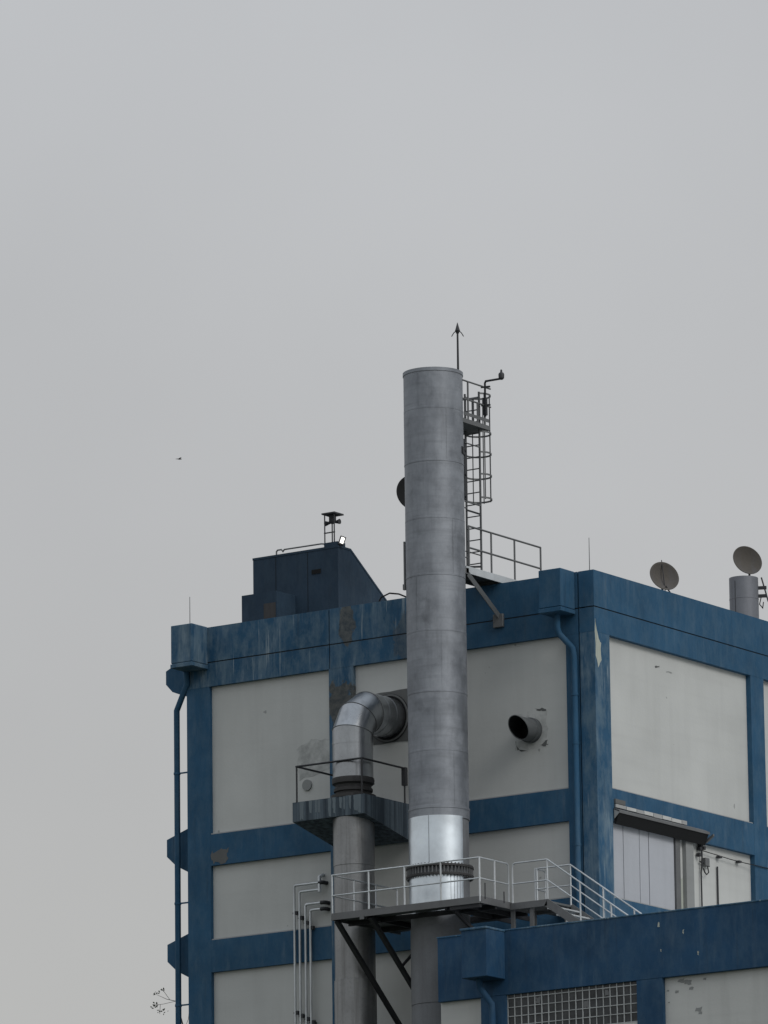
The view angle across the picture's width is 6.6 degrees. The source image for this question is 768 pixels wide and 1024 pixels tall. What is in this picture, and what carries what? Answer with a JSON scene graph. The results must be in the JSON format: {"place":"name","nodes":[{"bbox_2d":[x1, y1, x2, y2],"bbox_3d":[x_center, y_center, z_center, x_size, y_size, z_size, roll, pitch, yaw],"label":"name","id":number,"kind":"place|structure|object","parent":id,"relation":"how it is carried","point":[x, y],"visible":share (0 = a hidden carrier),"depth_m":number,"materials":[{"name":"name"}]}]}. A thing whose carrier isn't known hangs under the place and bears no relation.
{"place":"outdoors","nodes":[
{"label":"outdoors","id":0,"kind":"place"},
{"bbox_2d":[0,0,767,1023],"label":"sky","id":1,"kind":"structure","parent":0,"point":[232,231],"materials":[{"name":"grey"}]},
{"label":"ground","id":2,"kind":"structure","parent":0,"visible":0},
{"bbox_2d":[403,367,473,1023],"bbox_3d":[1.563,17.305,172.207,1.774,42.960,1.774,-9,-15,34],"label":"metal chimney","id":3,"kind":"object","parent":2,"relation":"on","point":[436,486],"visible":0.97,"depth_m":174.50,"materials":[{"name":"metal"}]},
{"bbox_2d":[331,856,529,1023],"bbox_3d":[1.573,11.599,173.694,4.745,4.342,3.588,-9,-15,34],"label":"service walkway","id":4,"kind":"structure","parent":3,"relation":"attached to","point":[382,920],"depth_m":173.27,"materials":[{"name":"metal"}]},
{"bbox_2d":[451,323,463,369],"bbox_3d":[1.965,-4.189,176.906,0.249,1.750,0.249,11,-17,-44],"label":"lightning rod","id":5,"kind":"object","parent":3,"relation":"attached to","point":[457,330],"visible":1,"depth_m":176.97,"materials":[{"name":"metal"}]},
{"bbox_2d":[462,379,490,434],"bbox_3d":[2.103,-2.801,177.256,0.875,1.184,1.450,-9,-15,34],"label":"chimney platform","id":6,"kind":"structure","parent":3,"relation":"attached to","point":[471,426],"depth_m":177.03,"materials":[{"name":"metal"}]},
{"bbox_2d":[481,369,503,416],"bbox_3d":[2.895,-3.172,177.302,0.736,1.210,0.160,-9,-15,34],"label":"obstruction light","id":7,"kind":"object","parent":6,"relation":"attached to","point":[485,401],"visible":1,"depth_m":177.33,"materials":[{"name":"metal"}]},
{"bbox_2d":[464,392,491,569],"bbox_3d":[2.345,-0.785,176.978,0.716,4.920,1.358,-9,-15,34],"label":"caged ladder","id":8,"kind":"object","parent":3,"relation":"attached to","point":[484,457],"visible":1,"depth_m":177.10,"materials":[{"name":"metal"}]},
{"bbox_2d":[465,525,541,627],"bbox_3d":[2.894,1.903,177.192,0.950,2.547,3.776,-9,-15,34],"label":"roof gantry","id":9,"kind":"object","parent":3,"relation":"attached to","point":[476,578],"visible":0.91,"depth_m":176.58,"materials":[{"name":"metal"}]},
{"bbox_2d":[166,568,767,1023],"bbox_3d":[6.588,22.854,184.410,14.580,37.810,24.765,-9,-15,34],"label":"tall building","id":10,"kind":"structure","parent":2,"relation":"on","point":[634,774],"depth_m":178.53,"materials":[{"name":"blue paint"}]},
{"bbox_2d":[150,987,188,1023],"bbox_3d":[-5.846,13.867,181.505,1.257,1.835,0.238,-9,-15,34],"label":"wall plant","id":11,"kind":"object","parent":10,"relation":"attached to","point":[165,1003],"depth_m":181.76,"materials":[{"name":"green plant"}]},
{"bbox_2d":[293,880,327,1023],"bbox_3d":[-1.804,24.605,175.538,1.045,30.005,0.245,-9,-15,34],"label":"wall pipe","id":12,"kind":"object","parent":10,"relation":"attached to","point":[295,913],"depth_m":178.54,"materials":[{"name":"metal"}]},
{"bbox_2d":[298,873,324,1023],"bbox_3d":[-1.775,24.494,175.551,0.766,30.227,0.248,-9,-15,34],"label":"wall pipe","id":13,"kind":"object","parent":10,"relation":"attached to","point":[300,918],"depth_m":178.44,"materials":[{"name":"metal"}]},
{"bbox_2d":[242,541,386,621],"bbox_3d":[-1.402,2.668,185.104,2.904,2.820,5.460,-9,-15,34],"label":"rooftop housing","id":14,"kind":"object","parent":10,"relation":"on","point":[331,575],"visible":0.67,"depth_m":183.44,"materials":[{"name":"blue metal"}]},
{"bbox_2d":[276,543,323,554],"bbox_3d":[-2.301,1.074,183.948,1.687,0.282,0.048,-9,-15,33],"label":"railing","id":15,"kind":"object","parent":14,"relation":"on","point":[277,550],"visible":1,"depth_m":184.00,"materials":[{"name":"metal"}]},
{"bbox_2d":[321,511,343,542],"bbox_3d":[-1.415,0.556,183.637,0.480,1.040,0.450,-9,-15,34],"label":"beacon stand","id":16,"kind":"object","parent":14,"relation":"on","point":[333,515],"visible":1,"depth_m":183.61,"materials":[{"name":"metal"}]},
{"bbox_2d":[338,536,345,545],"bbox_3d":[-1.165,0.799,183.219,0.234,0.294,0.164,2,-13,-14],"label":"floodlight","id":17,"kind":"object","parent":14,"relation":"attached to","point":[342,539],"visible":1,"depth_m":183.15,"materials":[{"name":"metal"}]},
{"bbox_2d":[304,900,330,1023],"bbox_3d":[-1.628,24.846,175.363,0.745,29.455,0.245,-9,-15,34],"label":"wall pipe","id":18,"kind":"object","parent":10,"relation":"attached to","point":[306,923],"depth_m":178.29,"materials":[{"name":"metal"}]},
{"bbox_2d":[309,907,330,1023],"bbox_3d":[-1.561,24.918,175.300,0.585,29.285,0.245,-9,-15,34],"label":"wall pipe","id":19,"kind":"object","parent":10,"relation":"attached to","point":[311,928],"depth_m":178.22,"materials":[{"name":"metal"}]},
{"bbox_2d":[293,757,408,845],"bbox_3d":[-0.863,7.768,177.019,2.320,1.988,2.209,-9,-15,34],"label":"platform","id":20,"kind":"object","parent":10,"relation":"attached to","point":[389,818],"visible":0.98,"depth_m":176.43,"materials":[{"name":"metal"}]},
{"bbox_2d":[331,691,407,1023],"bbox_3d":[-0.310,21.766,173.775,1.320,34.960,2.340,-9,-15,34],"label":"exhaust duct","id":21,"kind":"object","parent":10,"relation":"attached to","point":[363,718],"visible":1,"depth_m":175.72,"materials":[{"name":"silver metal"}]},
{"bbox_2d":[378,592,405,601],"bbox_3d":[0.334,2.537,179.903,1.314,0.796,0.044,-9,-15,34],"label":"roof cable","id":22,"kind":"object","parent":10,"relation":"on","point":[381,597],"visible":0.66,"depth_m":180.08,"materials":[{"name":"grey metal"}]},
{"bbox_2d":[396,477,404,506],"bbox_3d":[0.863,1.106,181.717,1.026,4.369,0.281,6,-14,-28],"label":"satellite dish","id":23,"kind":"object","parent":10,"relation":"on","point":[400,490],"visible":0.12,"depth_m":181.99,"materials":[{"name":"metal"}]},
{"bbox_2d":[508,715,541,742],"bbox_3d":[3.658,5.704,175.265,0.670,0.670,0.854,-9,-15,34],"label":"vent pipe","id":24,"kind":"object","parent":10,"relation":"attached to","point":[527,730],"visible":1,"depth_m":175.34,"materials":[{"name":"metal"}]},
{"bbox_2d":[613,823,623,898],"bbox_3d":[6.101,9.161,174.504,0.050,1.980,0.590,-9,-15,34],"label":"door","id":25,"kind":"structure","parent":10,"relation":"in","point":[617,829],"depth_m":174.53,"materials":[{"name":"grey metal"}]},
{"bbox_2d":[623,826,639,901],"bbox_3d":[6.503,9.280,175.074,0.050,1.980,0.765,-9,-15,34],"label":"door","id":26,"kind":"structure","parent":10,"relation":"in","point":[631,868],"depth_m":175.04,"materials":[{"name":"grey metal"}]},
{"bbox_2d":[639,830,648,903],"bbox_3d":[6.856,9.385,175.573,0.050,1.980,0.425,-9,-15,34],"label":"door","id":27,"kind":"structure","parent":10,"relation":"in","point":[643,835],"depth_m":175.55,"materials":[{"name":"grey metal"}]},
{"bbox_2d":[648,832,674,909],"bbox_3d":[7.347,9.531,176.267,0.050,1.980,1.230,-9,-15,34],"label":"door","id":28,"kind":"structure","parent":10,"relation":"in","point":[660,847],"depth_m":176.24,"materials":[{"name":"grey metal"}]},
{"bbox_2d":[650,560,678,591],"bbox_3d":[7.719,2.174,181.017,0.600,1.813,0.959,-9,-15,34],"label":"satellite dish","id":29,"kind":"object","parent":10,"relation":"on","point":[664,576],"visible":0.97,"depth_m":181.14,"materials":[{"name":"metal"}]},
{"bbox_2d":[696,844,709,906],"bbox_3d":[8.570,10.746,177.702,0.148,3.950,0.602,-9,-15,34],"label":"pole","id":30,"kind":"object","parent":10,"relation":"attached to","point":[704,862],"visible":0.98,"depth_m":177.90,"materials":[{"name":"metal"}]},
{"bbox_2d":[717,866,718,904],"bbox_3d":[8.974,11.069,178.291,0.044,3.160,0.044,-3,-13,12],"label":"wall rod","id":31,"kind":"object","parent":10,"relation":"attached to","point":[717,887],"depth_m":178.48,"materials":[{"name":"metal"}]},
{"bbox_2d":[703,850,767,868],"bbox_3d":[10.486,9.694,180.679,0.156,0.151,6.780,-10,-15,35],"label":"wall cable","id":32,"kind":"object","parent":10,"relation":"attached to","point":[719,857],"depth_m":179.21,"materials":[{"name":"metal"}]},
{"bbox_2d":[729,576,758,618],"bbox_3d":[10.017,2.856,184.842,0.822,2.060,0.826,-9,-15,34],"label":"round flue","id":33,"kind":"object","parent":10,"relation":"on","point":[743,595],"visible":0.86,"depth_m":184.63,"materials":[{"name":"metal"}]},
{"bbox_2d":[733,546,761,575],"bbox_3d":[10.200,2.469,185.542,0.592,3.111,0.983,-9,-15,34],"label":"satellite dish","id":34,"kind":"object","parent":33,"relation":"on","point":[747,560],"visible":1,"depth_m":185.83,"materials":[{"name":"metal"}]},
{"bbox_2d":[758,577,767,608],"bbox_3d":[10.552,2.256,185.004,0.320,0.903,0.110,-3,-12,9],"label":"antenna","id":35,"kind":"object","parent":33,"relation":"attached to","point":[763,587],"visible":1,"depth_m":184.97,"materials":[{"name":"metal"}]},
{"bbox_2d":[437,899,767,1023],"bbox_3d":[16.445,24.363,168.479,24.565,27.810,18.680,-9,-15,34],"label":"annex","id":36,"kind":"object","parent":2,"relation":"on","point":[702,965],"visible":1,"depth_m":168.14,"materials":[{"name":"paint"}]},
{"bbox_2d":[507,981,636,1023],"bbox_3d":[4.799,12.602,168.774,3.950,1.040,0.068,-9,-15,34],"label":"window","id":37,"kind":"structure","parent":36,"relation":"in","point":[616,1003],"depth_m":168.66,"materials":[{"name":"grey glass"}]},
{"bbox_2d":[510,858,641,928],"bbox_3d":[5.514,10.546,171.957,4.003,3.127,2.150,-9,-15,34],"label":"steel stairs","id":38,"kind":"structure","parent":36,"relation":"on","point":[571,912],"depth_m":172.04,"materials":[{"name":"grey metal"}]}
]}

